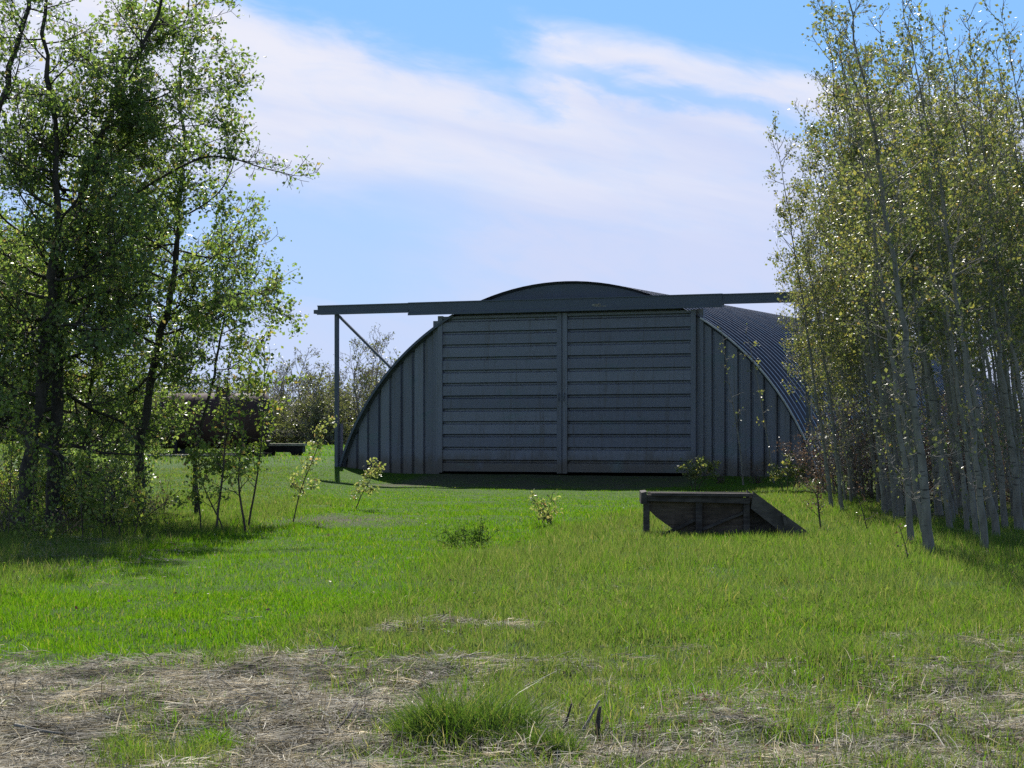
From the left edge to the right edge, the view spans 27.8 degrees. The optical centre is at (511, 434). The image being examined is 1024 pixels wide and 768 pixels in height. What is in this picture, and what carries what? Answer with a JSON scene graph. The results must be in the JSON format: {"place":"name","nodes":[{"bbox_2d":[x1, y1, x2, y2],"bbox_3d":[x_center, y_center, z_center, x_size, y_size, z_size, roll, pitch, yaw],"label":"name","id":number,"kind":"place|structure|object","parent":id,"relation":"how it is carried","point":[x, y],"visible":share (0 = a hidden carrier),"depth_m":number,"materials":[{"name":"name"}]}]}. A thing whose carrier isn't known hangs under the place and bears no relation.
{"place":"outdoors","nodes":[
{"label":"outdoors","id":0,"kind":"place"},
{"bbox_2d":[0,439,1023,767],"bbox_3d":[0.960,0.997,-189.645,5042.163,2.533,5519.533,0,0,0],"label":"ground","id":1,"kind":"structure","parent":0,"point":[574,481],"depth_m":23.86,"materials":[{"name":"green plant"}]},
{"bbox_2d":[0,379,54,539],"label":"sapling","id":2,"kind":"object","parent":1,"relation":"on","point":[23,503],"visible":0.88,"depth_m":31.50,"materials":[{"name":"green plant"}]},
{"bbox_2d":[0,437,82,507],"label":"shrub","id":3,"kind":"object","parent":1,"relation":"on","point":[4,483],"visible":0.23,"depth_m":42.74,"materials":[{"name":"green plant"}]},
{"bbox_2d":[0,0,88,389],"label":"poplar tree","id":4,"kind":"object","parent":1,"relation":"on","point":[13,57],"visible":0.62,"depth_m":35.82,"materials":[{"name":"green plant"}]},
{"bbox_2d":[0,199,115,470],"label":"poplar tree","id":5,"kind":"object","parent":1,"relation":"on","point":[72,353],"visible":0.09,"depth_m":41.65,"materials":[{"name":"green plant"}]},
{"bbox_2d":[18,447,114,523],"bbox_3d":[-8.078,0.925,37.043,1.831,1.847,2.551,0,0,0],"label":"shrub","id":6,"kind":"object","parent":1,"relation":"on","point":[42,483],"visible":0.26,"depth_m":36.72,"materials":[{"name":"green plant"}]},
{"bbox_2d":[0,110,173,514],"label":"poplar tree","id":7,"kind":"object","parent":1,"relation":"on","point":[86,378],"visible":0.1,"depth_m":40.09,"materials":[{"name":"green plant"}]},
{"bbox_2d":[0,0,195,527],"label":"poplar tree","id":8,"kind":"object","parent":1,"relation":"on","point":[112,240],"visible":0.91,"depth_m":34.57,"materials":[{"name":"green plant"}]},
{"bbox_2d":[70,446,130,538],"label":"sapling","id":9,"kind":"object","parent":1,"relation":"on","point":[82,486],"visible":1,"depth_m":31.97,"materials":[{"name":"green plant"}]},
{"bbox_2d":[0,166,215,491],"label":"poplar tree","id":10,"kind":"object","parent":1,"relation":"on","point":[127,364],"visible":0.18,"depth_m":40.47,"materials":[{"name":"green plant"}]},
{"bbox_2d":[83,472,147,536],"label":"sapling","id":11,"kind":"object","parent":1,"relation":"on","point":[132,509],"visible":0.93,"depth_m":32.49,"materials":[{"name":"green plant"}]},
{"bbox_2d":[61,442,196,528],"bbox_3d":[-6.590,0.989,35.077,1.901,1.742,1.757,0,0,41],"label":"shrub","id":12,"kind":"object","parent":1,"relation":"on","point":[141,476],"visible":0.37,"depth_m":35.09,"materials":[{"name":"green plant"}]},
{"bbox_2d":[0,0,329,524],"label":"poplar tree","id":13,"kind":"object","parent":1,"relation":"on","point":[139,140],"visible":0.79,"depth_m":35.77,"materials":[{"name":"green plant"}]},
{"bbox_2d":[23,0,308,518],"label":"poplar tree","id":14,"kind":"object","parent":1,"relation":"on","point":[199,312],"visible":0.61,"depth_m":37.95,"materials":[{"name":"green plant"}]},
{"bbox_2d":[161,414,229,528],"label":"sapling","id":15,"kind":"object","parent":1,"relation":"on","point":[193,463],"visible":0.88,"depth_m":34.49,"materials":[{"name":"green plant"}]},
{"bbox_2d":[154,387,273,455],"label":"rusty tank","id":16,"kind":"object","parent":1,"relation":"on","point":[251,431],"visible":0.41,"depth_m":83.07,"materials":[{"name":"red metal"}]},
{"bbox_2d":[189,723,240,750],"bbox_3d":[-1.595,1.597,10.993,0.347,0.173,0.315,0,0,0],"label":"grass tuft","id":17,"kind":"object","parent":1,"relation":"on","point":[211,734],"visible":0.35,"depth_m":10.99,"materials":[{"name":"green plant"}]},
{"bbox_2d":[151,207,293,515],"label":"poplar tree","id":18,"kind":"object","parent":1,"relation":"on","point":[215,335],"visible":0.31,"depth_m":39.96,"materials":[{"name":"green plant"}]},
{"bbox_2d":[188,331,268,531],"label":"sapling","id":19,"kind":"object","parent":1,"relation":"on","point":[248,461],"visible":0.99,"depth_m":34.00,"materials":[{"name":"green plant"}]},
{"bbox_2d":[215,324,306,526],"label":"sapling","id":20,"kind":"object","parent":1,"relation":"on","point":[264,383],"visible":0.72,"depth_m":35.50,"materials":[{"name":"green plant"}]},
{"bbox_2d":[261,443,306,455],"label":"farm cart","id":21,"kind":"object","parent":1,"relation":"on","point":[293,449],"visible":0.67,"depth_m":85.40,"materials":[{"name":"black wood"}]},
{"bbox_2d":[268,356,302,442],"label":"distant tree","id":22,"kind":"object","parent":1,"relation":"on","point":[280,394],"visible":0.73,"depth_m":144.90,"materials":[{"name":"green plant"}]},
{"bbox_2d":[275,344,327,442],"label":"distant tree","id":23,"kind":"object","parent":1,"relation":"on","point":[303,368],"visible":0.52,"depth_m":147.97,"materials":[{"name":"green plant"}]},
{"bbox_2d":[289,415,337,520],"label":"sapling","id":24,"kind":"object","parent":1,"relation":"on","point":[318,431],"visible":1,"depth_m":37.53,"materials":[{"name":"green plant"}]},
{"bbox_2d":[275,383,356,444],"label":"distant thicket","id":25,"kind":"object","parent":1,"relation":"on","point":[301,415],"visible":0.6,"depth_m":138.69,"materials":[{"name":"green plant"}]},
{"bbox_2d":[295,360,342,420],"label":"distant tree","id":26,"kind":"object","parent":1,"relation":"on","point":[312,378],"visible":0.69,"depth_m":139.93,"materials":[{"name":"green plant"}]},
{"bbox_2d":[287,390,355,443],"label":"distant thicket","id":27,"kind":"object","parent":1,"relation":"on","point":[342,413],"visible":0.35,"depth_m":138.28,"materials":[{"name":"green plant"}]},
{"bbox_2d":[294,379,361,442],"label":"distant thicket","id":28,"kind":"object","parent":1,"relation":"on","point":[352,404],"visible":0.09,"depth_m":145.99,"materials":[{"name":"green plant"}]},
{"bbox_2d":[332,338,384,416],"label":"distant tree","id":29,"kind":"object","parent":1,"relation":"on","point":[365,376],"visible":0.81,"depth_m":139.80,"materials":[{"name":"green plant"}]},
{"bbox_2d":[350,457,385,508],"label":"sapling","id":30,"kind":"object","parent":1,"relation":"on","point":[376,473],"visible":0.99,"depth_m":43.21,"materials":[{"name":"green plant"}]},
{"bbox_2d":[362,324,394,398],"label":"distant tree","id":31,"kind":"object","parent":1,"relation":"on","point":[383,352],"visible":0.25,"depth_m":146.10,"materials":[{"name":"green plant"}]},
{"bbox_2d":[431,515,500,547],"bbox_3d":[-0.782,1.437,29.695,0.931,0.588,0.945,0,0,41],"label":"weed clump","id":32,"kind":"object","parent":1,"relation":"on","point":[457,535],"visible":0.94,"depth_m":29.60,"materials":[{"name":"green plant"}]},
{"bbox_2d":[319,677,667,761],"bbox_3d":[-0.095,1.463,10.905,1.897,0.411,1.473,0,0,0],"label":"grass tuft","id":33,"kind":"object","parent":1,"relation":"on","point":[491,714],"visible":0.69,"depth_m":10.85,"materials":[{"name":"plant"}]},
{"bbox_2d":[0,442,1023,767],"bbox_3d":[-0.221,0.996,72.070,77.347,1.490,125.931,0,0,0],"label":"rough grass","id":34,"kind":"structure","parent":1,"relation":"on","point":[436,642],"depth_m":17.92,"materials":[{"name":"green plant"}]},
{"bbox_2d":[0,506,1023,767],"bbox_3d":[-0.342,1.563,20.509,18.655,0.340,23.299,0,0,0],"label":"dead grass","id":35,"kind":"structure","parent":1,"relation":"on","point":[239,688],"depth_m":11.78,"materials":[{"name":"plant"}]},
{"bbox_2d":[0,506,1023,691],"bbox_3d":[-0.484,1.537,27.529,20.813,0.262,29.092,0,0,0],"label":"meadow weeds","id":36,"kind":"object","parent":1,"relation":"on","point":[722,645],"visible":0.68,"depth_m":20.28,"materials":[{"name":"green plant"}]},
{"bbox_2d":[528,489,563,525],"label":"sapling","id":37,"kind":"object","parent":1,"relation":"on","point":[547,516],"visible":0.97,"depth_m":35.72,"materials":[{"name":"green plant"}]},
{"bbox_2d":[508,716,597,758],"bbox_3d":[0.219,1.561,10.592,0.499,0.229,0.362,0,0,0],"label":"grass tuft","id":38,"kind":"object","parent":1,"relation":"on","point":[554,739],"visible":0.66,"depth_m":10.57,"materials":[{"name":"green plant"}]},
{"bbox_2d":[314,281,1023,476],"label":"arched hangar","id":39,"kind":"structure","parent":1,"relation":"on","point":[570,376],"depth_m":60.83,"materials":[{"name":"metal"}]},
{"bbox_2d":[438,313,561,472],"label":"sliding door","id":40,"kind":"structure","parent":39,"relation":"in","point":[500,376],"depth_m":61.71,"materials":[{"name":"metal"}]},
{"bbox_2d":[562,309,696,472],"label":"sliding door","id":41,"kind":"structure","parent":39,"relation":"in","point":[629,379],"depth_m":60.04,"materials":[{"name":"metal"}]},
{"bbox_2d":[674,452,721,489],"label":"bush","id":42,"kind":"object","parent":1,"relation":"on","point":[694,472],"visible":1,"depth_m":54.02,"materials":[{"name":"green plant"}]},
{"bbox_2d":[639,490,807,535],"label":"loading ramp","id":43,"kind":"structure","parent":1,"relation":"on","point":[703,512],"depth_m":33.06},
{"bbox_2d":[767,451,809,490],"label":"bush","id":44,"kind":"object","parent":1,"relation":"on","point":[787,470],"visible":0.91,"depth_m":53.09,"materials":[{"name":"green plant"}]},
{"bbox_2d":[772,250,835,493],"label":"aspen tree","id":45,"kind":"object","parent":1,"relation":"on","point":[797,344],"visible":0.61,"depth_m":51.66,"materials":[{"name":"green plant"}]},
{"bbox_2d":[762,111,846,507],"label":"aspen tree","id":46,"kind":"object","parent":1,"relation":"on","point":[780,209],"visible":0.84,"depth_m":44.60,"materials":[{"name":"green plant"}]},
{"bbox_2d":[795,471,827,527],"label":"sapling","id":47,"kind":"object","parent":1,"relation":"on","point":[817,504],"visible":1,"depth_m":35.05,"materials":[{"name":"green plant"}]},
{"bbox_2d":[774,181,860,511],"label":"aspen tree","id":48,"kind":"object","parent":1,"relation":"on","point":[825,366],"visible":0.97,"depth_m":42.01,"materials":[{"name":"green plant"}]},
{"bbox_2d":[791,216,856,464],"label":"aspen tree","id":49,"kind":"object","parent":1,"relation":"on","point":[841,304],"visible":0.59,"depth_m":46.19,"materials":[{"name":"green plant"}]},
{"bbox_2d":[784,159,865,490],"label":"aspen tree","id":50,"kind":"object","parent":1,"relation":"on","point":[803,165],"visible":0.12,"depth_m":52.81,"materials":[{"name":"green plant"}]},
{"bbox_2d":[790,157,859,492],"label":"aspen tree","id":51,"kind":"object","parent":1,"relation":"on","point":[827,289],"visible":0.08,"depth_m":52.25,"materials":[{"name":"green plant"}]},
{"bbox_2d":[771,414,886,494],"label":"brush thicket","id":52,"kind":"object","parent":1,"relation":"on","point":[799,465],"visible":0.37,"depth_m":51.09,"materials":[{"name":"brown plant"}]},
{"bbox_2d":[795,235,863,501],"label":"aspen tree","id":53,"kind":"object","parent":1,"relation":"on","point":[812,342],"visible":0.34,"depth_m":46.99,"materials":[{"name":"green plant"}]},
{"bbox_2d":[803,256,855,505],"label":"aspen tree","id":54,"kind":"object","parent":1,"relation":"on","point":[838,382],"visible":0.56,"depth_m":45.05,"materials":[{"name":"green plant"}]},
{"bbox_2d":[788,98,873,496],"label":"aspen tree","id":55,"kind":"object","parent":1,"relation":"on","point":[853,483],"visible":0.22,"depth_m":48.90,"materials":[{"name":"green plant"}]},
{"bbox_2d":[799,203,867,502],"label":"aspen tree","id":56,"kind":"object","parent":1,"relation":"on","point":[844,433],"visible":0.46,"depth_m":46.53,"materials":[{"name":"green plant"}]},
{"bbox_2d":[778,380,895,491],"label":"brush thicket","id":57,"kind":"object","parent":1,"relation":"on","point":[803,445],"visible":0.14,"depth_m":53.56,"materials":[{"name":"brown plant"}]},
{"bbox_2d":[802,127,874,495],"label":"aspen tree","id":58,"kind":"object","parent":1,"relation":"on","point":[859,466],"visible":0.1,"depth_m":49.90,"materials":[{"name":"green plant"}]},
{"bbox_2d":[799,121,892,502],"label":"aspen tree","id":59,"kind":"object","parent":1,"relation":"on","point":[878,496],"visible":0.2,"depth_m":46.94,"materials":[{"name":"green plant"}]},
{"bbox_2d":[799,72,895,513],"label":"aspen tree","id":60,"kind":"object","parent":1,"relation":"on","point":[884,502],"visible":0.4,"depth_m":41.15,"materials":[{"name":"green plant"}]},
{"bbox_2d":[792,0,904,517],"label":"aspen tree","id":61,"kind":"object","parent":1,"relation":"on","point":[874,359],"visible":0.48,"depth_m":39.70,"materials":[{"name":"green plant"}]},
{"bbox_2d":[803,64,894,510],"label":"aspen tree","id":62,"kind":"object","parent":1,"relation":"on","point":[888,490],"visible":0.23,"depth_m":42.63,"materials":[{"name":"green plant"}]},
{"bbox_2d":[792,395,932,498],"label":"brush thicket","id":63,"kind":"object","parent":1,"relation":"on","point":[856,466],"visible":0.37,"depth_m":48.91,"materials":[{"name":"green plant"}]},
{"bbox_2d":[826,74,904,507],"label":"aspen tree","id":64,"kind":"object","parent":1,"relation":"on","point":[896,462],"visible":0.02,"depth_m":44.43,"materials":[{"name":"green plant"}]},
{"bbox_2d":[822,54,909,479],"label":"aspen tree","id":65,"kind":"object","parent":1,"relation":"on","point":[881,322],"visible":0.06,"depth_m":41.80,"materials":[{"name":"green plant"}]},
{"bbox_2d":[822,26,917,518],"bbox_3d":[6.655,-2.901,38.276,1.717,9.238,2.071,0,0,26],"label":"aspen tree","id":66,"kind":"object","parent":1,"relation":"on","point":[851,155],"visible":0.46,"depth_m":38.41,"materials":[{"name":"green plant"}]},
{"bbox_2d":[817,121,925,505],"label":"aspen tree","id":67,"kind":"object","parent":1,"relation":"on","point":[900,458],"visible":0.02,"depth_m":45.57,"materials":[{"name":"green plant"}]},
{"bbox_2d":[806,0,949,540],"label":"aspen tree","id":68,"kind":"object","parent":1,"relation":"on","point":[905,468],"visible":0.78,"depth_m":30.83,"materials":[{"name":"green plant"}]},
{"bbox_2d":[827,11,932,517],"bbox_3d":[7.063,-3.183,39.657,2.210,9.854,1.831,0,0,-42],"label":"aspen tree","id":69,"kind":"object","parent":1,"relation":"on","point":[914,509],"visible":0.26,"depth_m":39.80,"materials":[{"name":"green plant"}]},
{"bbox_2d":[832,80,928,485],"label":"aspen tree","id":70,"kind":"object","parent":1,"relation":"on","point":[890,134],"visible":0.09,"depth_m":40.49,"materials":[{"name":"green plant"}]},
{"bbox_2d":[837,49,943,517],"bbox_3d":[6.903,-2.624,37.525,1.918,8.645,1.713,0,0,0],"label":"aspen tree","id":71,"kind":"object","parent":1,"relation":"on","point":[908,409],"visible":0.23,"depth_m":37.63,"materials":[{"name":"green plant"}]},
{"bbox_2d":[825,59,958,530],"bbox_3d":[5.909,-2.175,32.697,2.009,7.811,1.566,0,0,28],"label":"aspen tree","id":72,"kind":"object","parent":1,"relation":"on","point":[865,255],"visible":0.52,"depth_m":32.78,"materials":[{"name":"green plant"}]},
{"bbox_2d":[813,0,983,553],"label":"aspen tree","id":73,"kind":"object","parent":1,"relation":"on","point":[926,525],"visible":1,"depth_m":28.48,"materials":[{"name":"green plant"}]},
{"bbox_2d":[857,119,951,465],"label":"aspen tree","id":74,"kind":"object","parent":1,"relation":"on","point":[933,325],"visible":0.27,"depth_m":37.13,"materials":[{"name":"green plant"}]},
{"bbox_2d":[855,2,964,522],"bbox_3d":[7.166,-2.988,37.029,2.090,9.422,1.867,0,0,21],"label":"aspen tree","id":75,"kind":"object","parent":1,"relation":"on","point":[935,408],"visible":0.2,"depth_m":37.04,"materials":[{"name":"green plant"}]},
{"bbox_2d":[872,44,962,514],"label":"aspen tree","id":76,"kind":"object","parent":1,"relation":"on","point":[949,481],"visible":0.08,"depth_m":41.09,"materials":[{"name":"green plant"}]},
{"bbox_2d":[861,94,977,514],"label":"aspen tree","id":77,"kind":"object","parent":1,"relation":"on","point":[938,508],"visible":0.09,"depth_m":40.71,"materials":[{"name":"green plant"}]},
{"bbox_2d":[860,56,980,527],"bbox_3d":[6.851,-2.357,34.738,2.110,8.202,1.644,0,0,7],"label":"aspen tree","id":78,"kind":"object","parent":1,"relation":"on","point":[948,516],"visible":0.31,"depth_m":34.87,"materials":[{"name":"green plant"}]},
{"bbox_2d":[875,49,967,508],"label":"aspen tree","id":79,"kind":"object","parent":1,"relation":"on","point":[956,476],"visible":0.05,"depth_m":43.66,"materials":[{"name":"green plant"}]},
{"bbox_2d":[883,52,994,531],"bbox_3d":[6.986,-2.245,33.654,1.820,7.959,1.874,0,0,0],"label":"aspen tree","id":80,"kind":"object","parent":1,"relation":"on","point":[965,507],"visible":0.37,"depth_m":33.75,"materials":[{"name":"green plant"}]},
{"bbox_2d":[876,0,1014,548],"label":"aspen tree","id":81,"kind":"object","parent":1,"relation":"on","point":[980,486],"visible":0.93,"depth_m":29.27,"materials":[{"name":"green plant"}]},
{"bbox_2d":[891,17,999,536],"bbox_3d":[6.711,-2.372,32.183,1.527,8.216,1.842,0,0,42],"label":"aspen tree","id":82,"kind":"object","parent":1,"relation":"on","point":[935,236],"visible":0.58,"depth_m":32.27,"materials":[{"name":"green plant"}]},
{"bbox_2d":[897,85,994,518],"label":"aspen tree","id":83,"kind":"object","parent":1,"relation":"on","point":[967,496],"visible":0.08,"depth_m":37.92,"materials":[{"name":"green plant"}]},
{"bbox_2d":[901,98,999,517],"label":"aspen tree","id":84,"kind":"object","parent":1,"relation":"on","point":[956,341],"visible":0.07,"depth_m":37.38,"materials":[{"name":"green plant"}]},
{"bbox_2d":[894,1,1009,535],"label":"aspen tree","id":85,"kind":"object","parent":1,"relation":"on","point":[993,510],"visible":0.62,"depth_m":32.71,"materials":[{"name":"green plant"}]},
{"bbox_2d":[899,96,1009,518],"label":"aspen tree","id":86,"kind":"object","parent":1,"relation":"on","point":[960,391],"visible":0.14,"depth_m":36.72,"materials":[{"name":"green plant"}]},
{"bbox_2d":[918,101,1005,519],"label":"aspen tree","id":87,"kind":"object","parent":1,"relation":"on","point":[988,514],"visible":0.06,"depth_m":38.36,"materials":[{"name":"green plant"}]},
{"bbox_2d":[913,29,1023,527],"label":"aspen tree","id":88,"kind":"object","parent":1,"relation":"on","point":[1003,509],"visible":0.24,"depth_m":35.73,"materials":[{"name":"green plant"}]},
{"bbox_2d":[921,72,1017,508],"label":"aspen tree","id":89,"kind":"object","parent":1,"relation":"on","point":[995,497],"visible":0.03,"depth_m":42.70,"materials":[{"name":"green plant"}]},
{"bbox_2d":[917,5,1023,530],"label":"aspen tree","id":90,"kind":"object","parent":1,"relation":"on","point":[1017,514],"visible":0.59,"depth_m":34.54,"materials":[{"name":"green plant"}]},
{"bbox_2d":[930,107,1022,517],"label":"aspen tree","id":91,"kind":"object","parent":1,"relation":"on","point":[1007,469],"visible":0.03,"depth_m":39.42,"materials":[{"name":"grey plant"}]},
{"bbox_2d":[932,3,1023,489],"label":"aspen tree","id":92,"kind":"object","parent":1,"relation":"on","point":[1017,415],"visible":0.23,"depth_m":39.00,"materials":[{"name":"green plant"}]},
{"bbox_2d":[934,76,1021,497],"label":"aspen tree","id":93,"kind":"object","parent":1,"relation":"on","point":[980,339],"visible":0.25,"depth_m":36.20,"materials":[{"name":"green plant"}]},
{"bbox_2d":[943,37,1023,476],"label":"aspen tree","id":94,"kind":"object","parent":1,"relation":"on","point":[1004,228],"visible":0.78,"depth_m":32.97,"materials":[{"name":"green plant"}]},
{"bbox_2d":[950,114,1023,489],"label":"aspen tree","id":95,"kind":"object","parent":1,"relation":"on","point":[1000,393],"visible":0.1,"depth_m":39.21,"materials":[{"name":"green plant"}]},
{"bbox_2d":[952,49,1023,517],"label":"aspen tree","id":96,"kind":"object","parent":1,"relation":"on","point":[1012,408],"visible":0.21,"depth_m":38.14,"materials":[{"name":"green plant"}]},
{"bbox_2d":[957,62,1023,445],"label":"aspen tree","id":97,"kind":"object","parent":1,"relation":"on","point":[986,115],"visible":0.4,"depth_m":36.30,"materials":[{"name":"green plant"}]},
{"bbox_2d":[966,148,1023,470],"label":"aspen tree","id":98,"kind":"object","parent":1,"relation":"on","point":[1020,352],"visible":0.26,"depth_m":37.05,"materials":[{"name":"green plant"}]},
{"bbox_2d":[969,33,1023,386],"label":"aspen tree","id":99,"kind":"object","parent":1,"relation":"on","point":[998,63],"visible":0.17,"depth_m":42.98,"materials":[{"name":"green plant"}]},
{"bbox_2d":[978,0,1023,332],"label":"aspen tree","id":100,"kind":"object","parent":1,"relation":"on","point":[1014,41],"visible":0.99,"depth_m":30.93,"materials":[{"name":"green plant"}]},
{"bbox_2d":[984,69,1023,372],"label":"aspen tree","id":101,"kind":"object","parent":1,"relation":"on","point":[1012,104],"visible":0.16,"depth_m":41.31,"materials":[{"name":"green plant"}]},
{"bbox_2d":[986,66,1023,437],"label":"aspen tree","id":102,"kind":"object","parent":1,"relation":"on","point":[1006,126],"visible":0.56,"depth_m":34.96,"materials":[{"name":"green plant"}]},
{"bbox_2d":[0,0,1023,414],"label":"sky","id":103,"kind":"structure","parent":0,"point":[476,150],"materials":[{"name":"blue"}]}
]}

